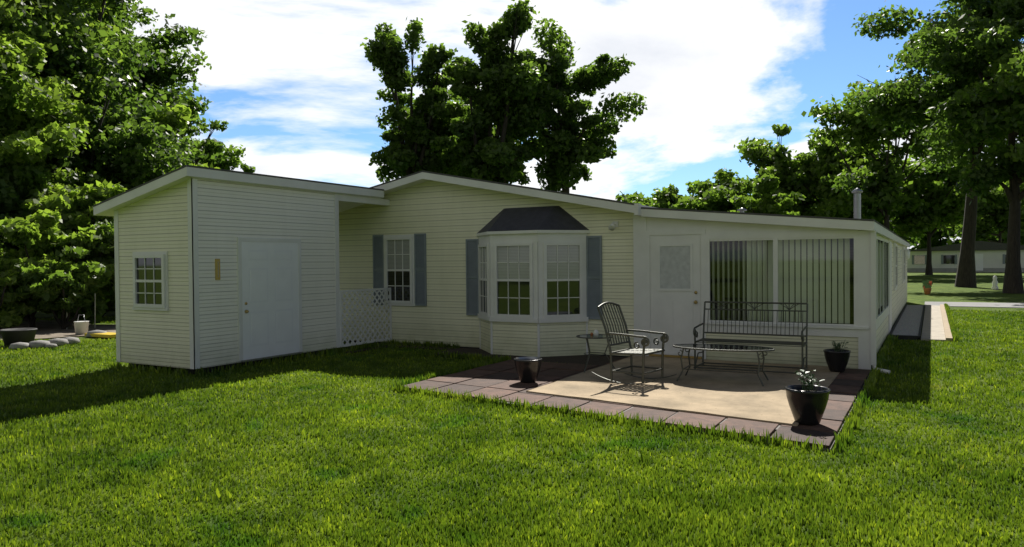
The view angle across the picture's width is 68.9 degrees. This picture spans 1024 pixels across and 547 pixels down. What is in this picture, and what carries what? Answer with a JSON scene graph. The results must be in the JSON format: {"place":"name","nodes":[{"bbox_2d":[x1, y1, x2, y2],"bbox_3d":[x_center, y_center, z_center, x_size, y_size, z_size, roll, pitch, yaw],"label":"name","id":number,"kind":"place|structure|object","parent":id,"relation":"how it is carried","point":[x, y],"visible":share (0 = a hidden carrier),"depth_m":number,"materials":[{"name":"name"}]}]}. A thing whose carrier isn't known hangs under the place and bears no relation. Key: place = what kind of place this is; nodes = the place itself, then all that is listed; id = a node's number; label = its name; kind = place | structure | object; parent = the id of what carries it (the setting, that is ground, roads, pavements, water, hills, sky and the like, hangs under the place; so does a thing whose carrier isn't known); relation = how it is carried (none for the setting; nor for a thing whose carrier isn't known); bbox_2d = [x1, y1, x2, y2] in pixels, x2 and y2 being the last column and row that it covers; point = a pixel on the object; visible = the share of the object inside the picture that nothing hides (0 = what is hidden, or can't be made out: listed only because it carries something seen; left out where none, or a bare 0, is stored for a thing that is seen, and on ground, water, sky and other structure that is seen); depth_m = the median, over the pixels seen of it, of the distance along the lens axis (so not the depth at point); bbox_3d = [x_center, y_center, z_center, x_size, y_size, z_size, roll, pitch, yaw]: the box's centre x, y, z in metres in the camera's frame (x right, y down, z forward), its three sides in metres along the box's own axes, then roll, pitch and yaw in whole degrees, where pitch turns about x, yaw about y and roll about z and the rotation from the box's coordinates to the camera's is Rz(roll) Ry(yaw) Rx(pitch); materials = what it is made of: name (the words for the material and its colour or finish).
{"place":"outdoors","nodes":[
{"label":"outdoors","id":0,"kind":"place"},
{"bbox_2d":[0,320,115,339],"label":"garden stones","id":1,"kind":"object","parent":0,"point":[49,329],"depth_m":19.51,"materials":[{"name":"grey stone"}]},
{"bbox_2d":[0,219,21,258],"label":"tree","id":2,"kind":"object","parent":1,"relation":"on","point":[6,246],"visible":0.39,"depth_m":20.48,"materials":[{"name":"green plant"}]},
{"bbox_2d":[0,277,36,329],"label":"shrub","id":3,"kind":"object","parent":1,"relation":"on","point":[13,309],"visible":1,"depth_m":18.45,"materials":[{"name":"green plant"}]},
{"bbox_2d":[0,232,69,320],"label":"tree","id":4,"kind":"object","parent":1,"relation":"on","point":[25,297],"visible":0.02,"depth_m":22.20,"materials":[{"name":"green plant"}]},
{"bbox_2d":[0,209,104,327],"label":"shrub","id":5,"kind":"object","parent":1,"relation":"on","point":[34,236],"visible":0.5,"depth_m":19.79,"materials":[{"name":"green plant"}]},
{"bbox_2d":[0,293,115,348],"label":"garden planters","id":6,"kind":"object","parent":1,"relation":"on","point":[16,338],"visible":0.94,"depth_m":15.74,"materials":[{"name":"grey stone"}]},
{"bbox_2d":[8,259,111,329],"bbox_3d":[-11.895,0.548,19.474,1.832,1.888,2.167,0,1,9],"label":"shrub","id":7,"kind":"object","parent":1,"relation":"on","point":[59,290],"visible":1,"depth_m":19.11,"materials":[{"name":"green plant"}]},
{"bbox_2d":[43,219,114,321],"bbox_3d":[-11.938,-0.051,21.200,2.496,3.034,3.914,-1,1,-24],"label":"shrub","id":8,"kind":"object","parent":1,"relation":"on","point":[78,255],"visible":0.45,"depth_m":20.65,"materials":[{"name":"green plant"}]},
{"bbox_2d":[129,349,328,373],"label":"shed skids","id":9,"kind":"object","parent":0,"point":[192,371],"visible":0.12,"depth_m":12.27,"materials":[{"name":"wood"}]},
{"bbox_2d":[0,272,1023,546],"bbox_3d":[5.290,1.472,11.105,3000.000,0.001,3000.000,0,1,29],"label":"ground","id":10,"kind":"structure","parent":0,"point":[944,288],"depth_m":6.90,"materials":[{"name":"green plant"}]},
{"bbox_2d":[0,164,56,219],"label":"tree","id":11,"kind":"object","parent":10,"relation":"on","point":[10,203],"visible":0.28,"depth_m":22.83,"materials":[{"name":"green plant"}]},
{"bbox_2d":[0,29,112,317],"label":"tree","id":12,"kind":"object","parent":10,"relation":"on","point":[40,129],"visible":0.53,"depth_m":23.71,"materials":[{"name":"green plant"}]},
{"bbox_2d":[0,0,138,157],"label":"tree","id":13,"kind":"object","parent":10,"relation":"on","point":[9,9],"visible":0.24,"depth_m":27.85,"materials":[{"name":"green plant"}]},
{"bbox_2d":[14,179,127,318],"bbox_3d":[-13.816,-0.745,23.432,5.371,4.387,3.993,0,1,42],"label":"tree","id":14,"kind":"object","parent":10,"relation":"on","point":[86,197],"visible":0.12,"depth_m":22.52,"materials":[{"name":"green plant"}]},
{"bbox_2d":[0,0,195,132],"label":"tree","id":15,"kind":"object","parent":10,"relation":"on","point":[126,92],"visible":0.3,"depth_m":29.71,"materials":[{"name":"green plant"}]},
{"bbox_2d":[89,216,113,294],"bbox_3d":[-13.056,-0.476,24.945,4.049,3.785,4.284,0,1,29],"label":"tree","id":16,"kind":"object","parent":10,"relation":"on","point":[102,220],"visible":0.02,"depth_m":24.27,"materials":[{"name":"green plant"}]},
{"bbox_2d":[102,237,114,297],"bbox_3d":[-10.767,0.097,21.671,2.693,2.702,2.314,-1,1,-25],"label":"tree","id":17,"kind":"object","parent":10,"relation":"on","point":[111,254],"visible":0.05,"depth_m":21.02,"materials":[{"name":"green plant"}]},
{"bbox_2d":[16,76,214,213],"bbox_3d":[-15.247,-2.874,28.096,9.200,8.522,8.392,0,1,29],"label":"tree","id":18,"kind":"object","parent":10,"relation":"on","point":[123,152],"visible":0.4,"depth_m":26.81,"materials":[{"name":"green plant"}]},
{"bbox_2d":[87,0,211,143],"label":"tree","id":19,"kind":"object","parent":10,"relation":"on","point":[159,76],"visible":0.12,"depth_m":37.11,"materials":[{"name":"green plant"}]},
{"bbox_2d":[84,103,219,175],"bbox_3d":[-14.843,-2.924,30.994,7.049,8.522,4.984,-1,1,-33],"label":"tree","id":20,"kind":"object","parent":10,"relation":"on","point":[175,117],"visible":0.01,"depth_m":31.02,"materials":[{"name":"green plant"}]},
{"bbox_2d":[154,88,230,164],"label":"tree","id":21,"kind":"object","parent":10,"relation":"on","point":[214,147],"visible":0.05,"depth_m":40.28,"materials":[{"name":"green plant"}]},
{"bbox_2d":[181,137,245,169],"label":"tree","id":22,"kind":"object","parent":10,"relation":"on","point":[234,161],"visible":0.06,"depth_m":47.32,"materials":[{"name":"green plant"}]},
{"bbox_2d":[93,165,389,368],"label":"shed","id":23,"kind":"structure","parent":10,"relation":"on","point":[195,222],"depth_m":11.96,"materials":[{"name":"beige"}]},
{"bbox_2d":[215,237,301,361],"bbox_3d":[-4.176,0.419,12.470,0.083,2.030,1.810,0,1,29],"label":"shed door","id":24,"kind":"structure","parent":23,"relation":"attached to","point":[269,298],"depth_m":12.61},
{"bbox_2d":[240,163,255,172],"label":"tree","id":25,"kind":"object","parent":10,"relation":"on","point":[247,168],"visible":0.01,"depth_m":52.86,"materials":[{"name":"green plant"}]},
{"bbox_2d":[360,17,459,182],"bbox_3d":[-5.088,-6.417,39.903,4.959,15.057,5.746,0,1,29],"label":"tree","id":26,"kind":"object","parent":10,"relation":"on","point":[407,152],"visible":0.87,"depth_m":39.15,"materials":[{"name":"green plant"}]},
{"bbox_2d":[375,86,527,177],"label":"tree","id":27,"kind":"object","parent":10,"relation":"on","point":[403,99],"visible":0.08,"depth_m":41.71,"materials":[{"name":"green plant"}]},
{"bbox_2d":[344,344,625,365],"bbox_3d":[-0.636,1.476,13.552,5.130,0.020,1.550,0,1,29],"label":"soil bed","id":28,"kind":"object","parent":10,"relation":"on","point":[598,360],"visible":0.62,"depth_m":13.09,"materials":[{"name":"brown soil"}]},
{"bbox_2d":[427,0,550,184],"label":"tree","id":29,"kind":"object","parent":10,"relation":"on","point":[510,86],"visible":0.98,"depth_m":37.06,"materials":[{"name":"green plant"}]},
{"bbox_2d":[509,11,647,192],"bbox_3d":[2.699,-6.671,41.398,7.620,15.381,7.829,-1,1,-17],"label":"tree","id":30,"kind":"object","parent":10,"relation":"on","point":[563,146],"visible":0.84,"depth_m":39.87,"materials":[{"name":"green plant"}]},
{"bbox_2d":[339,180,906,368],"bbox_3d":[4.774,-0.377,22.697,12.285,3.340,21.040,0,1,29],"label":"house siding","id":31,"kind":"object","parent":10,"relation":"on","point":[448,219],"visible":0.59,"depth_m":14.60,"materials":[{"name":"beige plastic"}]},
{"bbox_2d":[340,288,391,346],"bbox_3d":[-2.881,0.846,14.803,0.030,1.080,1.530,0,1,29],"label":"lattice","id":32,"kind":"object","parent":31,"relation":"attached to","point":[358,342],"visible":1,"depth_m":14.74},
{"bbox_2d":[372,233,602,319],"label":"shutters","id":33,"kind":"object","parent":31,"relation":"attached to","point":[594,269],"visible":0.94,"depth_m":14.49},
{"bbox_2d":[132,214,909,373],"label":"house trim","id":34,"kind":"structure","parent":31,"relation":"attached to","point":[538,277],"depth_m":12.68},
{"bbox_2d":[478,206,588,232],"bbox_3d":[0.171,-0.991,13.528,2.380,0.460,0.710,0,1,29],"label":"bay window roof","id":35,"kind":"structure","parent":31,"relation":"attached to","point":[537,218],"depth_m":13.40,"materials":[{"name":"metal"}]},
{"bbox_2d":[369,170,909,247],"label":"house roof","id":36,"kind":"structure","parent":31,"relation":"on","point":[407,181],"depth_m":12.60,"materials":[{"name":"white metal"}]},
{"bbox_2d":[737,188,862,218],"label":"roof pipes","id":37,"kind":"object","parent":36,"relation":"on","point":[857,203],"visible":0.77,"depth_m":14.72,"materials":[{"name":"grey metal"}]},
{"bbox_2d":[710,238,882,323],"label":"vertical blinds","id":38,"kind":"object","parent":31,"relation":"attached to","point":[811,273],"visible":0.38,"depth_m":11.90,"materials":[{"name":"white plastic"}]},
{"bbox_2d":[615,191,644,202],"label":"tree","id":39,"kind":"object","parent":10,"relation":"on","point":[630,197],"visible":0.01,"depth_m":126.68,"materials":[{"name":"green plant"}]},
{"bbox_2d":[409,371,871,450],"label":"patio slab","id":40,"kind":"structure","parent":10,"relation":"on","point":[832,445],"depth_m":7.26,"materials":[{"name":"concrete"}]},
{"bbox_2d":[402,356,869,448],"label":"patio pavers","id":41,"kind":"object","parent":40,"relation":"on","point":[499,379],"visible":0.63,"depth_m":8.92,"materials":[{"name":"grey concrete"}]},
{"bbox_2d":[514,357,541,382],"bbox_3d":[0.219,1.316,10.169,0.390,0.328,0.390,0,1,29],"label":"planter","id":42,"kind":"object","parent":41,"relation":"on","point":[527,369],"visible":1,"depth_m":10.04,"materials":[{"name":"ceramic"}]},
{"bbox_2d":[526,356,839,425],"bbox_3d":[2.459,1.458,10.091,3.300,0.031,4.423,0,1,29],"label":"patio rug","id":43,"kind":"object","parent":41,"relation":"on","point":[743,396],"visible":0.83,"depth_m":9.54,"materials":[{"name":"beige concrete"}]},
{"bbox_2d":[576,330,614,372],"bbox_3d":[1.234,1.139,11.123,0.573,0.611,0.596,0,1,29],"label":"side table","id":44,"kind":"object","parent":43,"relation":"on","point":[595,335],"visible":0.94,"depth_m":11.08,"materials":[{"name":"metal"}]},
{"bbox_2d":[591,302,676,383],"bbox_3d":[1.635,0.919,10.035,0.981,1.058,0.592,0,1,37],"label":"rocking chair","id":45,"kind":"object","parent":43,"relation":"on","point":[643,351],"visible":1,"depth_m":10.05,"materials":[{"name":"metal"}]},
{"bbox_2d":[673,344,774,385],"bbox_3d":[2.836,1.218,10.048,1.344,0.461,0.664,0,1,25],"label":"coffee table","id":46,"kind":"object","parent":43,"relation":"on","point":[728,347],"visible":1,"depth_m":10.01,"materials":[{"name":"metal"}]},
{"bbox_2d":[693,301,807,374],"bbox_3d":[3.528,0.930,11.033,1.528,0.983,0.742,0,1,27],"label":"garden bench","id":47,"kind":"object","parent":43,"relation":"on","point":[802,344],"visible":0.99,"depth_m":11.11,"materials":[{"name":"metal"}]},
{"bbox_2d":[823,341,850,371],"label":"potted plant","id":48,"kind":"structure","parent":43,"relation":"on","point":[837,359],"depth_m":10.69,"materials":[{"name":"ceramic"}]},
{"bbox_2d":[785,369,829,424],"bbox_3d":[2.960,1.233,7.476,0.426,0.531,0.426,0,1,29],"label":"planter","id":49,"kind":"object","parent":41,"relation":"on","point":[808,403],"visible":1,"depth_m":7.36,"materials":[{"name":"ceramic"}]},
{"bbox_2d":[497,396,780,430],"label":"patio underlay slab","id":50,"kind":"structure","parent":40,"relation":"on","point":[632,407],"depth_m":8.27,"materials":[{"name":"concrete"}]},
{"bbox_2d":[628,196,653,204],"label":"tree","id":51,"kind":"object","parent":10,"relation":"on","point":[645,200],"depth_m":107.72,"materials":[{"name":"green plant"}]},
{"bbox_2d":[642,183,694,207],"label":"tree","id":52,"kind":"object","parent":10,"relation":"on","point":[662,198],"visible":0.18,"depth_m":90.63,"materials":[{"name":"green plant"}]},
{"bbox_2d":[668,168,758,211],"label":"tree","id":53,"kind":"object","parent":10,"relation":"on","point":[709,195],"visible":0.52,"depth_m":81.16,"materials":[{"name":"green plant"}]},
{"bbox_2d":[726,173,805,214],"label":"tree","id":54,"kind":"object","parent":10,"relation":"on","point":[760,199],"visible":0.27,"depth_m":58.39,"materials":[{"name":"green plant"}]},
{"bbox_2d":[734,124,841,215],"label":"tree","id":55,"kind":"object","parent":10,"relation":"on","point":[767,158],"visible":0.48,"depth_m":78.05,"materials":[{"name":"green plant"}]},
{"bbox_2d":[750,127,924,221],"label":"tree","id":56,"kind":"object","parent":10,"relation":"on","point":[800,178],"visible":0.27,"depth_m":75.05,"materials":[{"name":"green plant"}]},
{"bbox_2d":[811,206,940,249],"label":"tree belt","id":57,"kind":"object","parent":10,"relation":"on","point":[913,242],"visible":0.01,"depth_m":131.25,"materials":[{"name":"green plant"}]},
{"bbox_2d":[801,72,965,229],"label":"tree","id":58,"kind":"object","parent":10,"relation":"on","point":[881,185],"visible":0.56,"depth_m":68.52,"materials":[{"name":"green plant"}]},
{"bbox_2d":[889,304,952,341],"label":"walkway","id":59,"kind":"structure","parent":10,"relation":"on","point":[909,322],"depth_m":18.50,"materials":[{"name":"beige concrete"}]},
{"bbox_2d":[922,280,932,294],"bbox_3d":[19.361,0.648,34.747,0.423,0.650,0.390,0,1,29],"label":"flower pot","id":60,"kind":"object","parent":10,"relation":"on","point":[927,286],"visible":1,"depth_m":34.66,"materials":[{"name":"brown ceramic"}]},
{"bbox_2d":[835,0,1023,286],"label":"tree","id":61,"kind":"object","parent":10,"relation":"on","point":[889,102],"visible":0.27,"depth_m":43.49,"materials":[{"name":"green plant"}]},
{"bbox_2d":[914,223,956,248],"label":"tree","id":62,"kind":"object","parent":10,"relation":"on","point":[937,239],"visible":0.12,"depth_m":144.34,"materials":[{"name":"green plant"}]},
{"bbox_2d":[889,154,986,274],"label":"tree","id":63,"kind":"object","parent":10,"relation":"on","point":[944,200],"visible":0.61,"depth_m":73.35,"materials":[{"name":"green plant"}]},
{"bbox_2d":[906,0,1023,293],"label":"tree","id":64,"kind":"object","parent":10,"relation":"on","point":[970,46],"visible":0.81,"depth_m":34.43,"materials":[{"name":"green plant"}]},
{"bbox_2d":[907,241,1023,271],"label":"home","id":65,"kind":"object","parent":10,"relation":"on","point":[990,256],"visible":0.69,"depth_m":86.03,"materials":[{"name":"white"}]},
{"bbox_2d":[940,213,1023,244],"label":"tree","id":66,"kind":"object","parent":10,"relation":"on","point":[951,230],"visible":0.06,"depth_m":130.75,"materials":[{"name":"green plant"}]},
{"bbox_2d":[947,19,1023,164],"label":"tree","id":67,"kind":"object","parent":10,"relation":"on","point":[1008,76],"visible":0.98,"depth_m":31.27,"materials":[{"name":"green plant"}]},
{"bbox_2d":[947,175,1023,242],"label":"tree","id":68,"kind":"object","parent":10,"relation":"on","point":[995,207],"visible":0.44,"depth_m":88.73,"materials":[{"name":"green plant"}]},
{"bbox_2d":[992,276,998,289],"bbox_3d":[25.191,0.481,38.904,0.320,0.750,0.304,0,1,29],"label":"statue","id":69,"kind":"object","parent":10,"relation":"on","point":[994,283],"visible":0.99,"depth_m":38.82,"materials":[{"name":"white stone"}]},
{"bbox_2d":[114,0,1023,248],"label":"sky","id":70,"kind":"structure","parent":0,"point":[293,83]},
{"bbox_2d":[924,301,1023,307],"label":"road","id":71,"kind":"structure","parent":0,"point":[985,304],"depth_m":26.56,"materials":[{"name":"grey concrete"}]}
]}

